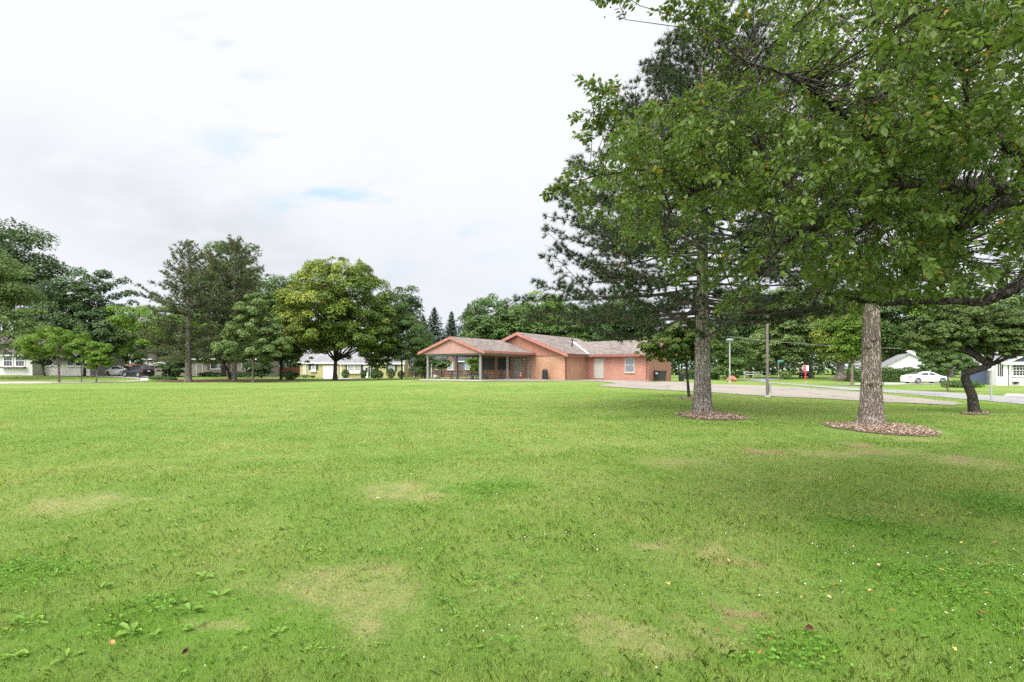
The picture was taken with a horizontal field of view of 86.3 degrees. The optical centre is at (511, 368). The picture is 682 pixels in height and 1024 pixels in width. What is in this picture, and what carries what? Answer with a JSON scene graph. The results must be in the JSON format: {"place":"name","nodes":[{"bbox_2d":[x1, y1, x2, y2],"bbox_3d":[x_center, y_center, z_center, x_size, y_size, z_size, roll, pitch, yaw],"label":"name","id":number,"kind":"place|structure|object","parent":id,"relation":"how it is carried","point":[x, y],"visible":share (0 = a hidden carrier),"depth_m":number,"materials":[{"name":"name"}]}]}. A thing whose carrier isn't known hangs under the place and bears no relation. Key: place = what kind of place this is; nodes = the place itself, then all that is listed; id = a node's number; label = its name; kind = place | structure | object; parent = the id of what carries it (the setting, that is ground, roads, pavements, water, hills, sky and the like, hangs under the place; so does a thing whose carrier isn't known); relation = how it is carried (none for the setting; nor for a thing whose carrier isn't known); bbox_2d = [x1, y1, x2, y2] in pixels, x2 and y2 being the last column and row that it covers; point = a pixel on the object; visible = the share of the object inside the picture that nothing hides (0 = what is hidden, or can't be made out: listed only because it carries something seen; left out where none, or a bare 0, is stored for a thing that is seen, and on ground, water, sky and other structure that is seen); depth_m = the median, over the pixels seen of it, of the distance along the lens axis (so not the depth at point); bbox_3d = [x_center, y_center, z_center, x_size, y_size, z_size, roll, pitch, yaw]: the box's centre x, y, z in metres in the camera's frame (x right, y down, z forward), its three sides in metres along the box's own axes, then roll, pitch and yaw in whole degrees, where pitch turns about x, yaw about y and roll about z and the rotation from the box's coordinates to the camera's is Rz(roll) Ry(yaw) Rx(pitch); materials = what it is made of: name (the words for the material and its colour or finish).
{"place":"outdoors","nodes":[
{"label":"outdoors","id":0,"kind":"place"},
{"bbox_2d":[0,380,137,383],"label":"street","id":1,"kind":"structure","parent":0,"point":[64,382],"depth_m":59.43,"materials":[{"name":"grey asphalt"}]},
{"bbox_2d":[97,375,149,380],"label":"driveway","id":2,"kind":"structure","parent":0,"point":[143,378],"depth_m":75.16,"materials":[{"name":"concrete"}]},
{"bbox_2d":[104,365,130,375],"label":"parked hatchback","id":3,"kind":"object","parent":2,"relation":"on","point":[117,370],"visible":0.67,"depth_m":78.67,"materials":[{"name":"white paint"}]},
{"bbox_2d":[122,364,154,376],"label":"parked suv","id":4,"kind":"object","parent":2,"relation":"on","point":[138,370],"visible":0.97,"depth_m":74.61,"materials":[{"name":"black paint"}]},
{"bbox_2d":[320,378,361,379],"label":"driveway","id":5,"kind":"structure","parent":0,"point":[340,379],"depth_m":76.46,"materials":[{"name":"concrete"}]},
{"bbox_2d":[0,369,1023,681],"bbox_3d":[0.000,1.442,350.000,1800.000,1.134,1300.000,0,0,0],"label":"lawn","id":6,"kind":"structure","parent":0,"point":[40,383],"depth_m":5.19,"materials":[{"name":"plant"}]},
{"bbox_2d":[0,247,51,358],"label":"locust tree","id":7,"kind":"object","parent":6,"relation":"on","point":[11,290],"visible":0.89,"depth_m":66.04,"materials":[{"name":"green plant"}]},
{"bbox_2d":[0,217,76,331],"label":"deciduous tree","id":8,"kind":"object","parent":6,"relation":"on","point":[14,236],"visible":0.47,"depth_m":97.66,"materials":[{"name":"green plant"}]},
{"bbox_2d":[20,344,60,375],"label":"ornamental tree","id":9,"kind":"object","parent":6,"relation":"on","point":[44,359],"visible":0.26,"depth_m":74.38,"materials":[{"name":"green plant"}]},
{"bbox_2d":[12,326,98,381],"bbox_3d":[-49.331,-1.407,59.491,7.216,6.295,6.902,0,0,-31],"label":"young tree","id":10,"kind":"object","parent":6,"relation":"on","point":[69,347],"visible":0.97,"depth_m":58.75,"materials":[{"name":"green plant"}]},
{"bbox_2d":[0,335,129,375],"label":"white bungalow","id":11,"kind":"object","parent":6,"relation":"on","point":[12,365],"visible":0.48,"depth_m":77.58,"materials":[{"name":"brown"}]},
{"bbox_2d":[3,356,12,366],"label":"window","id":12,"kind":"structure","parent":11,"relation":"in","point":[7,361],"depth_m":75.98,"materials":[{"name":"white paint"}]},
{"bbox_2d":[15,356,24,366],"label":"window","id":13,"kind":"structure","parent":11,"relation":"in","point":[19,362],"depth_m":75.98,"materials":[{"name":"white paint"}]},
{"bbox_2d":[15,266,141,349],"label":"deciduous tree","id":14,"kind":"object","parent":6,"relation":"on","point":[79,312],"visible":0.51,"depth_m":90.22,"materials":[{"name":"green plant"}]},
{"bbox_2d":[74,341,115,382],"bbox_3d":[-45.129,-0.612,59.591,3.481,4.704,3.112,0,0,0],"label":"sapling","id":15,"kind":"object","parent":6,"relation":"on","point":[99,359],"visible":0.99,"depth_m":59.05,"materials":[{"name":"green plant"}]},
{"bbox_2d":[61,319,130,375],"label":"deciduous tree","id":16,"kind":"object","parent":6,"relation":"on","point":[101,335],"visible":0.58,"depth_m":74.73,"materials":[{"name":"green plant"}]},
{"bbox_2d":[148,375,165,379],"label":"shrub","id":17,"kind":"object","parent":6,"relation":"on","point":[157,377],"visible":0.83,"depth_m":71.33,"materials":[{"name":"green plant"}]},
{"bbox_2d":[104,304,230,376],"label":"deciduous tree","id":18,"kind":"object","parent":6,"relation":"on","point":[129,323],"visible":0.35,"depth_m":80.79,"materials":[{"name":"green plant"}]},
{"bbox_2d":[156,358,184,376],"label":"conifer shrub","id":19,"kind":"object","parent":6,"relation":"on","point":[174,369],"visible":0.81,"depth_m":79.31,"materials":[{"name":"green plant"}]},
{"bbox_2d":[125,238,245,381],"bbox_3d":[-37.753,-6.794,63.905,11.772,17.029,11.367,0,0,0],"label":"pine tree","id":20,"kind":"object","parent":6,"relation":"on","point":[182,330],"visible":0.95,"depth_m":63.00,"materials":[{"name":"green plant"}]},
{"bbox_2d":[141,346,278,376],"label":"ranch house","id":21,"kind":"structure","parent":6,"relation":"on","point":[199,367],"depth_m":94.00,"materials":[{"name":"beige"}]},
{"bbox_2d":[149,361,169,374],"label":"garage door","id":22,"kind":"structure","parent":21,"relation":"in","point":[154,365],"depth_m":92.96,"materials":[{"name":"white paint"}]},
{"bbox_2d":[196,364,202,375],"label":"door","id":23,"kind":"structure","parent":21,"relation":"in","point":[199,367],"depth_m":93.97,"materials":[{"name":"white paint"}]},
{"bbox_2d":[197,371,222,376],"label":"clipped hedge","id":24,"kind":"object","parent":6,"relation":"on","point":[207,373],"visible":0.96,"depth_m":88.95,"materials":[{"name":"green plant"}]},
{"bbox_2d":[174,240,267,375],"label":"deciduous tree","id":25,"kind":"object","parent":6,"relation":"on","point":[223,369],"visible":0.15,"depth_m":91.83,"materials":[{"name":"green plant"}]},
{"bbox_2d":[193,346,249,378],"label":"deciduous tree","id":26,"kind":"object","parent":6,"relation":"on","point":[226,367],"visible":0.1,"depth_m":75.45,"materials":[{"name":"green plant"}]},
{"bbox_2d":[131,313,317,355],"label":"deciduous tree","id":27,"kind":"object","parent":6,"relation":"on","point":[220,340],"depth_m":102.49,"materials":[{"name":"green plant"}]},
{"bbox_2d":[196,233,267,380],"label":"pine tree","id":28,"kind":"object","parent":6,"relation":"on","point":[246,284],"visible":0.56,"depth_m":68.17,"materials":[{"name":"green plant"}]},
{"bbox_2d":[153,379,317,381],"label":"road","id":29,"kind":"structure","parent":6,"relation":"on","point":[209,380],"depth_m":69.41,"materials":[{"name":"grey asphalt"}]},
{"bbox_2d":[227,371,250,376],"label":"clipped hedge","id":30,"kind":"object","parent":6,"relation":"on","point":[242,374],"visible":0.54,"depth_m":89.28,"materials":[{"name":"green plant"}]},
{"bbox_2d":[210,291,293,381],"bbox_3d":[-29.473,-3.522,62.248,8.609,10.531,8.011,0,0,-21],"label":"young oak","id":31,"kind":"object","parent":6,"relation":"on","point":[265,340],"visible":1,"depth_m":61.10,"materials":[{"name":"green plant"}]},
{"bbox_2d":[242,359,274,377],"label":"conifer shrub","id":32,"kind":"object","parent":6,"relation":"on","point":[262,369],"visible":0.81,"depth_m":85.24,"materials":[{"name":"green plant"}]},
{"bbox_2d":[240,273,302,330],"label":"deciduous tree","id":33,"kind":"object","parent":6,"relation":"on","point":[268,291],"visible":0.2,"depth_m":110.14,"materials":[{"name":"green plant"}]},
{"bbox_2d":[255,332,313,378],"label":"deciduous tree","id":34,"kind":"object","parent":6,"relation":"on","point":[281,359],"visible":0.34,"depth_m":75.46,"materials":[{"name":"green plant"}]},
{"bbox_2d":[279,367,299,376],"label":"wooden fence","id":35,"kind":"object","parent":6,"relation":"on","point":[294,369],"visible":0.34,"depth_m":103.98,"materials":[{"name":"brown wood"}]},
{"bbox_2d":[281,371,299,379],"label":"round bush","id":36,"kind":"object","parent":6,"relation":"on","point":[288,375],"visible":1,"depth_m":74.39,"materials":[{"name":"green plant"}]},
{"bbox_2d":[269,256,398,379],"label":"maple tree","id":37,"kind":"object","parent":6,"relation":"on","point":[338,308],"visible":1,"depth_m":69.24,"materials":[{"name":"green plant"}]},
{"bbox_2d":[297,347,409,377],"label":"yellow house","id":38,"kind":"structure","parent":6,"relation":"on","point":[355,366],"depth_m":95.90,"materials":[{"name":"light grey shingle"},{"name":"yellow painted siding"},{"name":"white paint"}]},
{"bbox_2d":[323,366,337,377],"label":"garage door","id":39,"kind":"structure","parent":38,"relation":"in","point":[327,370],"depth_m":95.94,"materials":[{"name":"white paint"}]},
{"bbox_2d":[363,345,392,379],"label":"young tree","id":40,"kind":"object","parent":6,"relation":"on","point":[381,361],"visible":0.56,"depth_m":75.64,"materials":[{"name":"green plant"}]},
{"bbox_2d":[386,368,395,377],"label":"clipped conifer","id":41,"kind":"object","parent":6,"relation":"on","point":[391,372],"visible":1,"depth_m":89.66,"materials":[{"name":"green plant"}]},
{"bbox_2d":[374,284,424,349],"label":"deciduous tree","id":42,"kind":"object","parent":6,"relation":"on","point":[412,302],"visible":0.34,"depth_m":95.19,"materials":[{"name":"green plant"}]},
{"bbox_2d":[377,301,434,378],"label":"deciduous tree","id":43,"kind":"object","parent":6,"relation":"on","point":[415,341],"visible":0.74,"depth_m":76.11,"materials":[{"name":"green plant"}]},
{"bbox_2d":[409,364,418,377],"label":"round bush","id":44,"kind":"object","parent":6,"relation":"on","point":[412,369],"visible":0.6,"depth_m":91.61,"materials":[{"name":"green plant"}]},
{"bbox_2d":[405,333,435,377],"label":"deciduous tree","id":45,"kind":"object","parent":6,"relation":"on","point":[421,363],"visible":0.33,"depth_m":83.28,"materials":[{"name":"green plant"}]},
{"bbox_2d":[419,317,435,344],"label":"spruce tree","id":46,"kind":"object","parent":6,"relation":"on","point":[426,328],"visible":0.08,"depth_m":117.67,"materials":[{"name":"green plant"}]},
{"bbox_2d":[426,307,450,343],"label":"spruce tree","id":47,"kind":"object","parent":6,"relation":"on","point":[433,318],"visible":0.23,"depth_m":124.43,"materials":[{"name":"green plant"}]},
{"bbox_2d":[432,358,451,376],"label":"weeping tree","id":48,"kind":"object","parent":6,"relation":"on","point":[439,366],"visible":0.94,"depth_m":94.46,"materials":[{"name":"green plant"}]},
{"bbox_2d":[409,356,477,376],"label":"brown house","id":49,"kind":"structure","parent":6,"relation":"on","point":[463,367],"depth_m":101.00,"materials":[{"name":"grey"}]},
{"bbox_2d":[441,311,459,338],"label":"spruce tree","id":50,"kind":"object","parent":6,"relation":"on","point":[451,326],"visible":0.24,"depth_m":127.57,"materials":[{"name":"green plant"}]},
{"bbox_2d":[454,303,472,336],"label":"spruce tree","id":51,"kind":"object","parent":6,"relation":"on","point":[459,328],"visible":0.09,"depth_m":125.63,"materials":[{"name":"green plant"}]},
{"bbox_2d":[464,357,477,377],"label":"young tree","id":52,"kind":"object","parent":6,"relation":"on","point":[474,365],"visible":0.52,"depth_m":89.48,"materials":[{"name":"green plant"}]},
{"bbox_2d":[0,469,960,665],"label":"weeds","id":53,"kind":"object","parent":6,"relation":"on","point":[20,618],"visible":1,"depth_m":3.48,"materials":[{"name":"green plant"}]},
{"bbox_2d":[456,293,547,339],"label":"deciduous tree","id":54,"kind":"object","parent":6,"relation":"on","point":[498,325],"visible":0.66,"depth_m":96.41,"materials":[{"name":"green plant"}]},
{"bbox_2d":[0,453,1023,680],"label":"clover","id":55,"kind":"object","parent":6,"relation":"on","point":[762,632],"visible":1,"depth_m":4.27,"materials":[{"name":"green plant"}]},
{"bbox_2d":[20,392,1023,667],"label":"clover blossoms","id":56,"kind":"object","parent":6,"relation":"on","point":[588,516],"visible":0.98,"depth_m":7.83,"materials":[{"name":"white plant"}]},
{"bbox_2d":[52,311,1000,374],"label":"wood","id":57,"kind":"object","parent":6,"relation":"on","point":[793,370],"visible":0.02,"depth_m":127.72,"materials":[{"name":"green plant"}]},
{"bbox_2d":[517,290,572,335],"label":"deciduous tree","id":58,"kind":"object","parent":6,"relation":"on","point":[551,305],"visible":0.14,"depth_m":101.32,"materials":[{"name":"green plant"}]},
{"bbox_2d":[418,332,676,380],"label":"park building","id":59,"kind":"structure","parent":6,"relation":"on","point":[529,356],"depth_m":57.89,"materials":[{"name":"orange brick"}]},
{"bbox_2d":[433,371,455,378],"bbox_3d":[-6.773,0.707,55.158,2.200,0.772,1.620,0,0,-20],"label":"picnic table","id":60,"kind":"object","parent":59,"relation":"on","point":[451,375],"visible":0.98,"depth_m":55.10,"materials":[{"name":"brown wood"}]},
{"bbox_2d":[483,371,505,378],"bbox_3d":[-1.802,0.707,56.415,2.200,0.772,1.620,0,0,-12],"label":"picnic table","id":61,"kind":"object","parent":59,"relation":"on","point":[487,374],"visible":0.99,"depth_m":55.97,"materials":[{"name":"wood"}]},
{"bbox_2d":[513,358,521,377],"bbox_3d":[0.599,-0.005,58.912,1.090,2.170,0.093,0,0,32],"label":"door","id":62,"kind":"structure","parent":59,"relation":"in","point":[517,362],"depth_m":58.92,"materials":[{"name":"grey paint"}]},
{"bbox_2d":[594,358,603,377],"bbox_3d":[9.474,-0.005,59.515,1.120,2.170,0.068,0,0,32],"label":"door","id":63,"kind":"structure","parent":59,"relation":"in","point":[598,362],"depth_m":59.49,"materials":[{"name":"beige paint"}]},
{"bbox_2d":[625,357,634,372],"bbox_3d":[12.412,-0.320,57.650,1.140,1.640,0.118,0,0,32],"label":"window","id":64,"kind":"structure","parent":59,"relation":"in","point":[629,362],"depth_m":57.64,"materials":[{"name":"white glass"}]},
{"bbox_2d":[543,303,619,341],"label":"deciduous tree","id":65,"kind":"object","parent":6,"relation":"on","point":[575,331],"visible":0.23,"depth_m":95.46,"materials":[{"name":"green plant"}]},
{"bbox_2d":[587,298,669,343],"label":"deciduous tree","id":66,"kind":"object","parent":6,"relation":"on","point":[619,303],"visible":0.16,"depth_m":91.75,"materials":[{"name":"green plant"}]},
{"bbox_2d":[653,371,666,380],"bbox_3d":[15.748,0.784,57.980,1.120,1.097,0.995,0,0,40],"label":"wheelie bin","id":67,"kind":"object","parent":6,"relation":"on","point":[660,375],"visible":1,"depth_m":57.66,"materials":[{"name":"green plastic"}]},
{"bbox_2d":[633,319,718,396],"bbox_3d":[9.123,-0.569,30.128,4.838,4.480,3.335,0,0,0],"label":"young tree","id":68,"kind":"object","parent":6,"relation":"on","point":[680,340],"visible":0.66,"depth_m":29.71,"materials":[{"name":"green leaf"},{"name":"dark bark"}]},
{"bbox_2d":[681,368,719,379],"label":"hedge","id":69,"kind":"object","parent":6,"relation":"on","point":[715,376],"visible":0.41,"depth_m":81.38,"materials":[{"name":"green plant"}]},
{"bbox_2d":[676,411,749,419],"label":"mulch","id":70,"kind":"object","parent":6,"relation":"on","point":[712,418],"visible":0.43,"depth_m":17.25,"materials":[{"name":"wood"}]},
{"bbox_2d":[503,0,943,412],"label":"pine tree","id":71,"kind":"object","parent":6,"relation":"on","point":[666,75],"visible":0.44,"depth_m":18.13,"materials":[{"name":"green plant"}]},
{"bbox_2d":[726,338,733,381],"bbox_3d":[25.121,-0.855,63.000,0.860,5.160,0.860,0,0,0],"label":"street lamp","id":72,"kind":"object","parent":6,"relation":"on","point":[729,340],"visible":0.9,"depth_m":62.94,"materials":[{"name":"grey metal"}]},
{"bbox_2d":[710,326,756,378],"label":"deciduous tree","id":73,"kind":"object","parent":6,"relation":"on","point":[721,353],"visible":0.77,"depth_m":76.89,"materials":[{"name":"green plant"}]},
{"bbox_2d":[710,286,786,377],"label":"deciduous tree","id":74,"kind":"object","parent":6,"relation":"on","point":[747,330],"visible":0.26,"depth_m":97.25,"materials":[{"name":"green plant"}]},
{"bbox_2d":[763,299,770,396],"bbox_3d":[14.399,-1.160,30.800,0.860,5.760,0.860,0,0,0],"label":"street lamp","id":75,"kind":"object","parent":6,"relation":"on","point":[768,388],"visible":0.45,"depth_m":30.74,"materials":[{"name":"grey metal"}]},
{"bbox_2d":[539,0,1023,326],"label":"crabapple tree","id":76,"kind":"object","parent":6,"relation":"on","point":[971,133],"visible":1,"depth_m":4.21,"materials":[{"name":"green plant"}]},
{"bbox_2d":[779,370,791,378],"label":"round bush","id":77,"kind":"object","parent":6,"relation":"on","point":[784,374],"visible":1,"depth_m":83.82,"materials":[{"name":"green plant"}]},
{"bbox_2d":[748,307,824,378],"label":"deciduous tree","id":78,"kind":"object","parent":6,"relation":"on","point":[781,334],"visible":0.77,"depth_m":86.28,"materials":[{"name":"green plant"}]},
{"bbox_2d":[751,282,836,377],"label":"deciduous tree","id":79,"kind":"object","parent":6,"relation":"on","point":[811,368],"visible":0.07,"depth_m":93.55,"materials":[{"name":"green plant"}]},
{"bbox_2d":[807,295,862,380],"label":"deciduous tree","id":80,"kind":"object","parent":6,"relation":"on","point":[825,327],"visible":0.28,"depth_m":77.60,"materials":[{"name":"green plant"}]},
{"bbox_2d":[830,314,862,385],"bbox_3d":[37.312,-2.023,59.881,4.184,8.169,4.466,0,0,29],"label":"young tree","id":81,"kind":"object","parent":6,"relation":"on","point":[851,337],"visible":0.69,"depth_m":59.60,"materials":[{"name":"green plant"}]},
{"bbox_2d":[726,0,1020,425],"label":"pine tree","id":82,"kind":"object","parent":6,"relation":"on","point":[871,407],"visible":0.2,"depth_m":15.12,"materials":[{"name":"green plant"}]},
{"bbox_2d":[820,421,942,435],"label":"mulch","id":83,"kind":"object","parent":6,"relation":"on","point":[884,431],"visible":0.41,"depth_m":13.46,"materials":[{"name":"wood"}]},
{"bbox_2d":[848,274,929,361],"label":"deciduous tree","id":84,"kind":"object","parent":6,"relation":"on","point":[889,324],"visible":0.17,"depth_m":101.20,"materials":[{"name":"green plant"}]},
{"bbox_2d":[849,350,933,370],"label":"white garage","id":85,"kind":"structure","parent":6,"relation":"on","point":[907,359],"depth_m":86.72,"materials":[{"name":"grey"}]},
{"bbox_2d":[844,366,949,381],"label":"hedge","id":86,"kind":"object","parent":6,"relation":"on","point":[888,375],"visible":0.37,"depth_m":72.40,"materials":[{"name":"green plant"}]},
{"bbox_2d":[906,285,985,377],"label":"deciduous tree","id":87,"kind":"object","parent":6,"relation":"on","point":[930,353],"visible":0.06,"depth_m":95.81,"materials":[{"name":"green plant"}]},
{"bbox_2d":[917,347,979,391],"bbox_3d":[37.543,0.053,46.872,4.560,4.210,3.980,0,0,36],"label":"ornamental tree","id":88,"kind":"object","parent":6,"relation":"on","point":[945,360],"visible":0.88,"depth_m":46.49,"materials":[{"name":"green plant"}]},
{"bbox_2d":[940,380,983,387],"bbox_3d":[45.838,1.613,56.008,3.568,0.946,3.665,0,0,0],"label":"hedge","id":89,"kind":"object","parent":6,"relation":"on","point":[956,383],"visible":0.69,"depth_m":55.41,"materials":[{"name":"green plant"}]},
{"bbox_2d":[988,366,993,399],"bbox_3d":[28.907,0.922,32.990,0.360,2.212,0.080,0,0,0],"label":"street sign","id":90,"kind":"object","parent":6,"relation":"on","point":[992,368],"visible":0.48,"depth_m":32.97,"materials":[{"name":"white metal"}]},
{"bbox_2d":[959,289,1023,354],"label":"deciduous tree","id":91,"kind":"object","parent":6,"relation":"on","point":[1001,303],"visible":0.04,"depth_m":90.43,"materials":[{"name":"green plant"}]},
{"bbox_2d":[960,352,1023,385],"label":"blue house","id":92,"kind":"structure","parent":6,"relation":"on","point":[1009,372],"depth_m":61.58,"materials":[{"name":"blue"}]},
{"bbox_2d":[1011,364,1023,376],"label":"window","id":93,"kind":"structure","parent":92,"relation":"in","point":[1017,370],"depth_m":61.26,"materials":[{"name":"white glass"}]},
{"bbox_2d":[0,0,1023,368],"label":"sky","id":94,"kind":"structure","parent":0,"point":[419,142],"materials":[{"name":"white"}]},
{"bbox_2d":[429,379,651,382],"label":"footpath","id":95,"kind":"structure","parent":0,"point":[614,381],"depth_m":52.38,"materials":[{"name":"beige concrete"}]},
{"bbox_2d":[598,382,963,404],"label":"parking lot","id":96,"kind":"structure","parent":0,"point":[781,391],"depth_m":39.62,"materials":[{"name":"grey asphalt"}]},
{"bbox_2d":[836,383,939,384],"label":"driveway","id":97,"kind":"structure","parent":0,"point":[892,383],"depth_m":65.80,"materials":[{"name":"concrete"}]},
{"bbox_2d":[899,371,949,382],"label":"parked sedan","id":98,"kind":"object","parent":97,"relation":"on","point":[922,376],"visible":0.91,"depth_m":65.63,"materials":[{"name":"white paint"}]},
{"bbox_2d":[758,381,1023,403],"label":"street","id":99,"kind":"structure","parent":0,"point":[1012,399],"depth_m":39.40,"materials":[{"name":"grey asphalt"}]},
{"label":"mulch","id":100,"kind":"object","parent":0,"visible":0},
{"bbox_2d":[893,293,1023,413],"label":"crabapple tree","id":101,"kind":"object","parent":100,"relation":"on","point":[1002,333],"visible":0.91,"depth_m":19.00,"materials":[{"name":"green plant"}]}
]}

